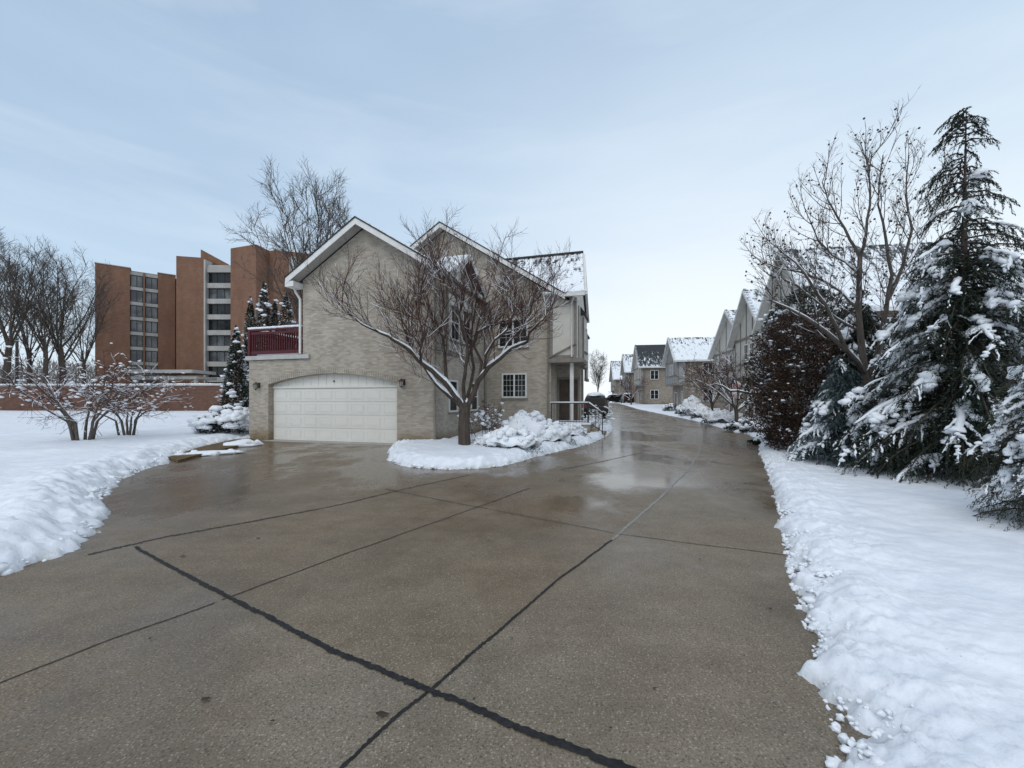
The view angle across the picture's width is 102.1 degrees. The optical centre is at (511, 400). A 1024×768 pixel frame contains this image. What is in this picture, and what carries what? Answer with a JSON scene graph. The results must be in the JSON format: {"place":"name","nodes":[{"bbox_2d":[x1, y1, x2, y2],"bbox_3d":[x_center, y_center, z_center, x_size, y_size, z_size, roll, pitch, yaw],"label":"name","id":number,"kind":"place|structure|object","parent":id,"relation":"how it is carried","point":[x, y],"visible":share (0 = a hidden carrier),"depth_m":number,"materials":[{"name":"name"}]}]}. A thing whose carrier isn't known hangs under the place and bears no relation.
{"place":"outdoors","nodes":[
{"label":"outdoors","id":0,"kind":"place"},
{"bbox_2d":[0,403,871,767],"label":"driveway","id":1,"kind":"structure","parent":0,"point":[714,641],"depth_m":3.14,"materials":[{"name":"concrete"}]},
{"bbox_2d":[0,602,214,682],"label":"driveway joint","id":2,"kind":"object","parent":1,"relation":"on","point":[102,642],"visible":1,"depth_m":2.81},
{"bbox_2d":[88,475,467,554],"bbox_3d":[-2.695,1.646,6.797,0.265,0.001,6.003,0,0,38],"label":"driveway joint","id":3,"kind":"object","parent":1,"relation":"on","point":[244,522],"visible":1,"depth_m":5.52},
{"bbox_2d":[222,488,528,599],"bbox_3d":[-1.040,1.646,5.648,0.059,0.001,5.203,0,0,32],"label":"driveway joint","id":4,"kind":"object","parent":1,"relation":"on","point":[360,548],"visible":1,"depth_m":4.56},
{"bbox_2d":[339,692,427,767],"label":"driveway joint","id":5,"kind":"object","parent":1,"relation":"on","point":[371,739],"visible":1,"depth_m":2.07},
{"bbox_2d":[135,546,636,767],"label":"driveway joint","id":6,"kind":"object","parent":1,"relation":"on","point":[572,747],"visible":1,"depth_m":2.33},
{"bbox_2d":[0,428,913,767],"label":"snow lumps","id":7,"kind":"object","parent":1,"relation":"on","point":[848,744],"visible":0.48,"depth_m":3.22,"materials":[{"name":"snow"}]},
{"bbox_2d":[388,489,612,532],"bbox_3d":[-0.568,1.642,6.457,4.469,0.001,0.052,0,0,35],"label":"driveway joint","id":8,"kind":"object","parent":1,"relation":"on","point":[502,511],"visible":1,"depth_m":6.21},
{"bbox_2d":[431,540,611,688],"bbox_3d":[0.343,1.646,3.654,0.074,0.001,3.034,0,0,33],"label":"driveway joint","id":9,"kind":"object","parent":1,"relation":"on","point":[436,684],"visible":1,"depth_m":3.05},
{"bbox_2d":[584,392,608,417],"bbox_3d":[6.716,0.327,33.500,1.910,2.067,4.740,0,0,10],"label":"parked car","id":10,"kind":"object","parent":1,"relation":"on","point":[598,399],"visible":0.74,"depth_m":31.37,"materials":[{"name":"black paint"}]},
{"bbox_2d":[611,438,700,539],"bbox_3d":[4.881,1.642,11.555,0.452,0.007,15.195,0,0,27],"label":"driveway joint","id":11,"kind":"object","parent":1,"relation":"on","point":[641,513],"visible":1,"depth_m":6.99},
{"bbox_2d":[623,534,784,554],"bbox_3d":[2.117,1.646,4.778,1.756,0.001,0.031,0,0,23],"label":"driveway joint","id":12,"kind":"object","parent":1,"relation":"on","point":[707,545],"visible":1,"depth_m":4.72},
{"bbox_2d":[700,409,742,423],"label":"snowy shrub","id":13,"kind":"object","parent":1,"relation":"on","point":[724,415],"visible":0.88,"depth_m":25.97,"materials":[{"name":"snow"}]},
{"bbox_2d":[722,419,755,431],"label":"snowy shrub","id":14,"kind":"object","parent":1,"relation":"on","point":[732,425],"visible":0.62,"depth_m":21.93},
{"bbox_2d":[747,437,765,444],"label":"snowy shrub","id":15,"kind":"object","parent":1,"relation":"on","point":[756,441],"visible":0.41,"depth_m":15.78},
{"bbox_2d":[736,284,869,444],"bbox_3d":[10.385,-1.216,14.616,4.483,5.831,3.750,0,0,0],"label":"holly bush","id":16,"kind":"object","parent":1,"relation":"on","point":[776,314],"visible":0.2,"depth_m":14.30,"materials":[{"name":"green plant"}]},
{"bbox_2d":[0,0,1023,399],"label":"sky","id":17,"kind":"structure","parent":0,"point":[652,135],"materials":[{"name":"blue"}]},
{"bbox_3d":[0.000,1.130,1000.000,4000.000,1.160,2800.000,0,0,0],"label":"ground","id":18,"kind":"structure","parent":0,"visible":0},
{"bbox_2d":[0,357,94,383],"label":"distant woods","id":19,"kind":"object","parent":18,"relation":"on","point":[54,364],"visible":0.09,"depth_m":123.89,"materials":[{"name":"plant"}]},
{"bbox_2d":[0,410,249,575],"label":"snow lawn","id":20,"kind":"structure","parent":18,"relation":"on","point":[50,475],"depth_m":8.99,"materials":[{"name":"snow"}]},
{"bbox_2d":[15,338,18,383],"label":"metal post","id":21,"kind":"object","parent":20,"relation":"on","point":[16,350],"visible":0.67,"depth_m":45.90,"materials":[{"name":"black metal"}]},
{"bbox_2d":[0,258,38,340],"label":"bare tree","id":22,"kind":"object","parent":20,"relation":"on","point":[1,274],"visible":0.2,"depth_m":57.51,"materials":[{"name":"brown plant"}]},
{"bbox_2d":[0,228,57,383],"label":"bare tree","id":23,"kind":"object","parent":20,"relation":"on","point":[9,340],"visible":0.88,"depth_m":50.52,"materials":[{"name":"brown plant"}]},
{"bbox_2d":[0,235,97,383],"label":"bare tree","id":24,"kind":"object","parent":20,"relation":"on","point":[44,349],"visible":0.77,"depth_m":52.85,"materials":[{"name":"brown plant"}]},
{"bbox_2d":[0,263,97,383],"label":"bare tree","id":25,"kind":"object","parent":20,"relation":"on","point":[24,339],"visible":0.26,"depth_m":59.76,"materials":[{"name":"brown plant"}]},
{"bbox_2d":[0,233,118,383],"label":"bare tree","id":26,"kind":"object","parent":20,"relation":"on","point":[60,352],"visible":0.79,"depth_m":54.62,"materials":[{"name":"brown plant"}]},
{"bbox_2d":[26,268,124,383],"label":"bare tree","id":27,"kind":"object","parent":20,"relation":"on","point":[87,353],"visible":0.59,"depth_m":62.02,"materials":[{"name":"brown plant"}]},
{"bbox_2d":[0,336,185,440],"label":"bare shrub","id":28,"kind":"object","parent":20,"relation":"on","point":[72,424],"visible":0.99,"depth_m":14.02,"materials":[{"name":"brown plant"}]},
{"bbox_2d":[38,353,197,437],"bbox_3d":[-15.794,0.045,16.689,4.919,3.906,4.639,0,0,0],"label":"bare shrub","id":29,"kind":"object","parent":20,"relation":"on","point":[128,430],"visible":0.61,"depth_m":16.41,"materials":[{"name":"brown plant"}]},
{"bbox_2d":[0,383,248,410],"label":"garden wall","id":30,"kind":"structure","parent":20,"relation":"on","point":[203,399],"depth_m":38.50,"materials":[{"name":"red brick"}]},
{"bbox_2d":[187,404,248,433],"bbox_3d":[-12.779,0.892,18.591,3.035,1.516,2.585,0,0,0],"label":"bush","id":31,"kind":"object","parent":20,"relation":"on","point":[225,418],"visible":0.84,"depth_m":17.90,"materials":[{"name":"white plant"}]},
{"bbox_2d":[213,325,248,407],"bbox_3d":[-13.723,-0.987,20.594,1.849,5.621,1.827,0,0,23],"label":"arborvitae","id":32,"kind":"object","parent":20,"relation":"on","point":[239,370],"visible":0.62,"depth_m":20.43,"materials":[{"name":"green plant"}]},
{"bbox_2d":[240,296,256,406],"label":"arborvitae","id":33,"kind":"object","parent":20,"relation":"on","point":[250,316],"visible":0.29,"depth_m":24.85,"materials":[{"name":"green plant"}]},
{"bbox_2d":[254,281,272,350],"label":"arborvitae","id":34,"kind":"object","parent":20,"relation":"on","point":[265,304],"visible":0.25,"depth_m":25.07,"materials":[{"name":"green plant"}]},
{"bbox_2d":[270,296,281,336],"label":"arborvitae","id":35,"kind":"object","parent":20,"relation":"on","point":[276,314],"visible":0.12,"depth_m":25.73,"materials":[{"name":"green plant"}]},
{"bbox_2d":[277,292,295,339],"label":"arborvitae","id":36,"kind":"object","parent":20,"relation":"on","point":[288,314],"visible":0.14,"depth_m":24.89,"materials":[{"name":"green plant"}]},
{"bbox_2d":[221,155,352,329],"bbox_3d":[-18.229,-9.666,35.151,11.705,23.277,9.711,0,0,-21],"label":"bare tree","id":37,"kind":"object","parent":20,"relation":"on","point":[321,224],"visible":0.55,"depth_m":34.06,"materials":[{"name":"brown plant"}]},
{"bbox_2d":[94,262,175,383],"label":"apartment tower","id":38,"kind":"structure","parent":18,"relation":"on","point":[143,329],"depth_m":73.55,"materials":[{"name":"orange brick"}]},
{"bbox_2d":[131,275,142,287],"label":"window","id":39,"kind":"structure","parent":38,"relation":"in","point":[136,281],"depth_m":73.54,"materials":[{"name":"grey glass"}]},
{"bbox_2d":[131,290,142,302],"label":"window","id":40,"kind":"structure","parent":38,"relation":"in","point":[136,296],"depth_m":73.54,"materials":[{"name":"grey glass"}]},
{"bbox_2d":[131,305,142,316],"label":"window","id":41,"kind":"structure","parent":38,"relation":"in","point":[136,311],"depth_m":73.54,"materials":[{"name":"grey glass"}]},
{"bbox_2d":[131,320,142,331],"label":"window","id":42,"kind":"structure","parent":38,"relation":"in","point":[136,325],"depth_m":73.54,"materials":[{"name":"grey glass"}]},
{"bbox_2d":[131,335,142,346],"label":"window","id":43,"kind":"structure","parent":38,"relation":"in","point":[136,340],"depth_m":73.54,"materials":[{"name":"grey glass"}]},
{"bbox_2d":[131,350,142,361],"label":"window","id":44,"kind":"structure","parent":38,"relation":"in","point":[136,355],"depth_m":73.54,"materials":[{"name":"glass"}]},
{"bbox_2d":[145,277,156,289],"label":"window","id":45,"kind":"structure","parent":38,"relation":"in","point":[150,283],"depth_m":74.81,"materials":[{"name":"glass"}]},
{"bbox_2d":[145,292,156,303],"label":"window","id":46,"kind":"structure","parent":38,"relation":"in","point":[150,297],"depth_m":74.82,"materials":[{"name":"glass"}]},
{"bbox_2d":[145,306,156,318],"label":"window","id":47,"kind":"structure","parent":38,"relation":"in","point":[150,312],"depth_m":74.82,"materials":[{"name":"glass"}]},
{"bbox_2d":[145,321,156,332],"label":"window","id":48,"kind":"structure","parent":38,"relation":"in","point":[150,327],"depth_m":74.79,"materials":[{"name":"grey glass"}]},
{"bbox_2d":[145,336,156,347],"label":"window","id":49,"kind":"structure","parent":38,"relation":"in","point":[150,341],"depth_m":74.81,"materials":[{"name":"grey glass"}]},
{"bbox_2d":[145,351,156,362],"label":"window","id":50,"kind":"structure","parent":38,"relation":"in","point":[151,356],"depth_m":74.82,"materials":[{"name":"grey glass"}]},
{"bbox_2d":[168,438,251,462],"bbox_3d":[-10.273,1.637,14.828,1.172,0.125,8.069,0,0,-14],"label":"soil edging","id":51,"kind":"object","parent":18,"relation":"on","point":[182,458],"visible":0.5,"depth_m":13.44,"materials":[{"name":"soil"}]},
{"bbox_2d":[173,449,246,455],"bbox_3d":[-9.269,1.618,12.647,1.951,0.283,0.691,0,0,-38],"label":"snow heap","id":52,"kind":"object","parent":51,"relation":"on","point":[216,452],"visible":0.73,"depth_m":12.55,"materials":[{"name":"snow"}]},
{"bbox_2d":[223,439,264,446],"bbox_3d":[-9.842,1.553,15.163,1.374,0.325,0.975,0,0,-38],"label":"snow heap","id":53,"kind":"object","parent":51,"relation":"on","point":[245,443],"visible":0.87,"depth_m":14.94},
{"bbox_2d":[125,244,309,383],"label":"apartment tower","id":54,"kind":"structure","parent":18,"relation":"on","point":[212,294],"depth_m":72.46,"materials":[{"name":"orange brick"}]},
{"bbox_2d":[209,351,229,361],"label":"window","id":55,"kind":"structure","parent":54,"relation":"in","point":[214,356],"depth_m":73.77,"materials":[{"name":"grey glass"}]},
{"bbox_2d":[209,367,229,376],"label":"window","id":56,"kind":"structure","parent":54,"relation":"in","point":[219,371],"depth_m":73.77,"materials":[{"name":"black glass"}]},
{"bbox_2d":[209,273,230,282],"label":"window","id":57,"kind":"structure","parent":54,"relation":"in","point":[213,277],"depth_m":73.77,"materials":[{"name":"black glass"}]},
{"bbox_2d":[209,289,230,298],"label":"window","id":58,"kind":"structure","parent":54,"relation":"in","point":[213,293],"depth_m":73.77,"materials":[{"name":"grey glass"}]},
{"bbox_2d":[209,304,230,313],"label":"window","id":59,"kind":"structure","parent":54,"relation":"in","point":[213,308],"depth_m":73.77,"materials":[{"name":"black glass"}]},
{"bbox_2d":[209,320,230,329],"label":"window","id":60,"kind":"structure","parent":54,"relation":"in","point":[213,324],"depth_m":73.77,"materials":[{"name":"black glass"}]},
{"bbox_2d":[209,336,230,345],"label":"window","id":61,"kind":"structure","parent":54,"relation":"in","point":[213,340],"depth_m":73.77,"materials":[{"name":"grey glass"}]},
{"bbox_2d":[245,216,605,444],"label":"brick house","id":62,"kind":"structure","parent":18,"relation":"on","point":[330,378],"depth_m":16.81,"materials":[{"name":"brick"}]},
{"bbox_2d":[273,374,396,442],"bbox_3d":[-7.189,0.280,16.723,6.080,2.740,0.140,0,0,16],"label":"garage door","id":63,"kind":"structure","parent":62,"relation":"in","point":[326,407],"depth_m":16.66,"materials":[{"name":"beige paint"}]},
{"bbox_2d":[448,380,458,413],"bbox_3d":[-2.382,-0.165,16.806,0.135,1.370,0.950,0,0,16],"label":"window","id":64,"kind":"structure","parent":62,"relation":"in","point":[453,408],"depth_m":16.85,"materials":[{"name":"white paint"}]},
{"bbox_2d":[450,302,460,343],"bbox_3d":[-2.327,-3.165,16.919,0.135,1.570,1.000,0,0,16],"label":"window","id":65,"kind":"structure","parent":62,"relation":"in","point":[454,317],"depth_m":16.90,"materials":[{"name":"glass"}]},
{"bbox_2d":[462,309,470,345],"bbox_3d":[-1.984,-3.165,18.122,0.135,1.570,1.000,0,0,16],"label":"window","id":66,"kind":"structure","parent":62,"relation":"in","point":[463,315],"depth_m":18.12,"materials":[{"name":"glass"}]},
{"bbox_2d":[470,382,477,412],"bbox_3d":[-1.733,-0.165,19.064,0.135,1.370,0.950,0,0,16],"label":"window","id":67,"kind":"structure","parent":62,"relation":"in","point":[474,405],"depth_m":19.11,"materials":[{"name":"white paint"}]},
{"bbox_2d":[497,318,528,348],"bbox_3d":[0.050,-3.265,20.090,1.600,1.470,0.135,0,0,16],"label":"window","id":68,"kind":"structure","parent":62,"relation":"in","point":[501,346],"depth_m":20.12,"materials":[{"name":"glass"}]},
{"bbox_2d":[500,373,527,398],"bbox_3d":[0.109,-0.715,20.073,1.360,1.270,0.135,0,0,16],"label":"window","id":69,"kind":"structure","parent":62,"relation":"in","point":[514,385],"depth_m":20.06,"materials":[{"name":"white paint"}]},
{"bbox_2d":[559,379,577,419],"bbox_3d":[2.871,-0.035,21.073,0.940,2.130,0.146,0,0,16],"label":"front door","id":70,"kind":"structure","parent":62,"relation":"in","point":[564,384],"depth_m":21.10,"materials":[{"name":"wood"}]},
{"bbox_2d":[584,326,587,354],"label":"window","id":71,"kind":"structure","parent":62,"relation":"in","point":[585,329],"depth_m":21.26,"materials":[{"name":"white paint"}]},
{"bbox_2d":[386,418,611,469],"bbox_3d":[2.057,1.455,19.999,6.275,0.575,21.451,0,0,32],"label":"snow bed","id":72,"kind":"object","parent":18,"relation":"on","point":[450,453],"visible":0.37,"depth_m":11.72,"materials":[{"name":"snow"}]},
{"bbox_2d":[300,206,577,444],"bbox_3d":[-1.911,-2.338,13.262,8.559,8.171,5.386,0,0,0],"label":"ornamental tree","id":73,"kind":"object","parent":72,"relation":"on","point":[451,393],"visible":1,"depth_m":12.94,"materials":[{"name":"brown plant"}]},
{"bbox_2d":[471,434,484,444],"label":"evergreen shrub","id":74,"kind":"object","parent":72,"relation":"on","point":[477,439],"visible":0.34,"depth_m":13.56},
{"bbox_2d":[457,398,504,436],"bbox_3d":[-1.075,0.785,14.579,1.615,1.772,1.735,0,0,0],"label":"leafy shrub","id":75,"kind":"object","parent":72,"relation":"on","point":[481,415],"visible":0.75,"depth_m":14.37,"materials":[{"name":"grey plant"}]},
{"bbox_2d":[482,425,543,455],"bbox_3d":[0.000,1.238,12.848,2.228,0.984,1.780,0,0,22],"label":"evergreen shrub","id":76,"kind":"object","parent":72,"relation":"on","point":[505,436],"visible":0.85,"depth_m":12.42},
{"bbox_2d":[500,410,551,436],"bbox_3d":[0.553,1.001,15.015,2.587,1.380,1.941,0,0,25],"label":"evergreen shrub","id":77,"kind":"object","parent":72,"relation":"on","point":[535,421],"visible":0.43,"depth_m":14.52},
{"bbox_2d":[539,421,577,444],"bbox_3d":[1.307,1.203,14.772,2.031,0.991,1.715,0,0,-40],"label":"evergreen shrub","id":78,"kind":"object","parent":72,"relation":"on","point":[556,431],"visible":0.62,"depth_m":14.29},
{"bbox_2d":[561,422,590,438],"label":"evergreen shrub","id":79,"kind":"object","parent":72,"relation":"on","point":[578,429],"visible":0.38,"depth_m":16.80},
{"bbox_2d":[581,408,615,425],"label":"twiggy bush","id":80,"kind":"object","parent":72,"relation":"on","point":[604,423],"visible":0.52,"depth_m":21.18,"materials":[{"name":"brown plant"}]},
{"bbox_2d":[589,405,613,422],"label":"twiggy bush","id":81,"kind":"object","parent":72,"relation":"on","point":[610,412],"visible":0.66,"depth_m":25.55,"materials":[{"name":"brown plant"}]},
{"bbox_2d":[588,350,608,391],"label":"bare tree","id":82,"kind":"object","parent":18,"relation":"on","point":[598,378],"visible":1,"depth_m":104.52,"materials":[{"name":"brown plant"}]},
{"bbox_2d":[609,361,624,402],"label":"townhouse","id":83,"kind":"structure","parent":18,"relation":"on","point":[615,368],"depth_m":99.89,"materials":[{"name":"beige brick"}]},
{"bbox_2d":[620,354,634,402],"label":"townhouse","id":84,"kind":"structure","parent":18,"relation":"on","point":[626,363],"depth_m":83.55,"materials":[{"name":"beige brick"}]},
{"bbox_2d":[631,344,672,403],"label":"townhouse","id":85,"kind":"structure","parent":18,"relation":"on","point":[647,361],"depth_m":67.41,"materials":[{"name":"beige brick"}]},
{"bbox_2d":[650,390,658,399],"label":"window","id":86,"kind":"structure","parent":85,"relation":"in","point":[654,394],"depth_m":67.19,"materials":[{"name":"white paint"}]},
{"bbox_2d":[650,370,658,379],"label":"window","id":87,"kind":"structure","parent":85,"relation":"in","point":[654,374],"depth_m":67.19,"materials":[{"name":"white paint"}]},
{"bbox_2d":[661,337,719,407],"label":"townhouse","id":88,"kind":"structure","parent":18,"relation":"on","point":[678,351],"depth_m":50.93,"materials":[{"name":"beige brick"}]},
{"bbox_2d":[677,347,739,409],"bbox_3d":[15.766,-1.373,33.417,5.265,5.637,6.343,0,0,0],"label":"bare tree","id":89,"kind":"object","parent":18,"relation":"on","point":[712,401],"visible":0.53,"depth_m":32.94,"materials":[{"name":"brown plant"}]},
{"bbox_2d":[707,309,742,412],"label":"townhouse","id":90,"kind":"structure","parent":18,"relation":"on","point":[722,335],"depth_m":40.13,"materials":[{"name":"beige brick"}]},
{"bbox_2d":[674,343,779,421],"bbox_3d":[13.222,-0.859,24.988,6.325,4.944,5.297,0,0,-9],"label":"bare tree","id":91,"kind":"object","parent":18,"relation":"on","point":[734,406],"visible":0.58,"depth_m":24.57,"materials":[{"name":"brown plant"}]},
{"bbox_2d":[726,288,769,419],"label":"townhouse","id":92,"kind":"structure","parent":18,"relation":"on","point":[740,341],"depth_m":30.78,"materials":[{"name":"beige brick"}]},
{"bbox_2d":[730,379,740,398],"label":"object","id":93,"kind":"object","parent":92,"relation":"attached to","point":[733,393],"visible":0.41,"depth_m":25.27,"materials":[{"name":"white paint"}]},
{"bbox_2d":[743,344,748,363],"bbox_3d":[17.315,-3.484,30.605,0.135,1.420,0.900,0,0,9],"label":"window","id":94,"kind":"structure","parent":92,"relation":"in","point":[745,353],"depth_m":30.68,"materials":[{"name":"white paint"}]},
{"bbox_2d":[609,402,1023,767],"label":"snow verge","id":95,"kind":"structure","parent":18,"relation":"on","point":[926,590],"depth_m":3.03,"materials":[{"name":"snow"}]},
{"bbox_2d":[606,394,621,402],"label":"parked car","id":96,"kind":"object","parent":95,"relation":"on","point":[616,398],"visible":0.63,"depth_m":89.20,"materials":[{"name":"black paint"}]},
{"bbox_2d":[620,393,633,402],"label":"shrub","id":97,"kind":"object","parent":95,"relation":"on","point":[623,399],"visible":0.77,"depth_m":78.00,"materials":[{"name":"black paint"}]},
{"bbox_2d":[608,372,648,404],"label":"bare tree","id":98,"kind":"object","parent":95,"relation":"on","point":[630,387],"visible":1,"depth_m":65.89,"materials":[{"name":"brown plant"}]},
{"bbox_2d":[662,403,678,410],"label":"snowy shrub","id":99,"kind":"object","parent":95,"relation":"on","point":[671,405],"visible":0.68,"depth_m":43.81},
{"bbox_2d":[679,395,700,415],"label":"snowy shrub","id":100,"kind":"object","parent":95,"relation":"on","point":[690,402],"visible":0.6,"depth_m":33.49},
{"bbox_2d":[690,403,712,418],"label":"snowy shrub","id":101,"kind":"object","parent":95,"relation":"on","point":[699,410],"visible":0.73,"depth_m":30.74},
{"bbox_2d":[706,382,761,401],"bbox_3d":[10.741,-0.468,19.296,3.326,1.033,1.201,0,0,0],"label":"fallen limb","id":102,"kind":"object","parent":95,"relation":"on","point":[731,390],"visible":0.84,"depth_m":19.47,"materials":[{"name":"brown plant"}]},
{"bbox_2d":[739,424,767,432],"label":"snowy shrub","id":103,"kind":"object","parent":95,"relation":"on","point":[742,429],"visible":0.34,"depth_m":20.44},
{"bbox_2d":[738,308,855,450],"bbox_3d":[8.704,-0.556,12.555,3.281,4.512,3.240,0,0,28],"label":"bronze bush","id":104,"kind":"object","parent":95,"relation":"on","point":[795,404],"visible":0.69,"depth_m":12.54,"materials":[{"name":"brown plant"}]},
{"bbox_2d":[786,354,900,468],"bbox_3d":[8.089,0.502,10.303,2.607,3.324,2.472,0,0,0],"label":"spruce tree","id":105,"kind":"object","parent":95,"relation":"on","point":[817,430],"visible":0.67,"depth_m":10.07,"materials":[{"name":"green plant"}]},
{"bbox_2d":[739,84,978,408],"bbox_3d":[9.119,-2.740,10.568,7.240,9.021,3.741,0,0,0],"label":"fruit tree","id":106,"kind":"object","parent":95,"relation":"on","point":[861,362],"visible":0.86,"depth_m":10.39,"materials":[{"name":"brown plant"}]},
{"bbox_2d":[788,289,931,456],"bbox_3d":[9.954,-0.459,11.800,3.874,5.583,3.963,0,0,0],"label":"conifer tree","id":107,"kind":"object","parent":95,"relation":"on","point":[851,342],"visible":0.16,"depth_m":11.65,"materials":[{"name":"green plant"}]},
{"bbox_2d":[830,106,1023,496],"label":"conifer tree","id":108,"kind":"object","parent":95,"relation":"on","point":[981,341],"visible":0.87,"depth_m":8.11,"materials":[{"name":"green plant"}]},
{"bbox_2d":[955,354,1023,530],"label":"conifer tree","id":109,"kind":"object","parent":95,"relation":"on","point":[1008,471],"visible":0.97,"depth_m":5.24,"materials":[{"name":"green plant"}]},
{"bbox_2d":[751,239,1023,428],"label":"townhouse","id":110,"kind":"structure","parent":18,"relation":"on","point":[764,307],"depth_m":22.24,"materials":[{"name":"beige brick"}]},
{"bbox_2d":[875,317,904,347],"bbox_3d":[18.418,-3.326,20.188,1.300,1.500,0.095,0,0,9],"label":"window","id":111,"kind":"structure","parent":110,"relation":"in","point":[889,319],"depth_m":20.15,"materials":[{"name":"white paint"}]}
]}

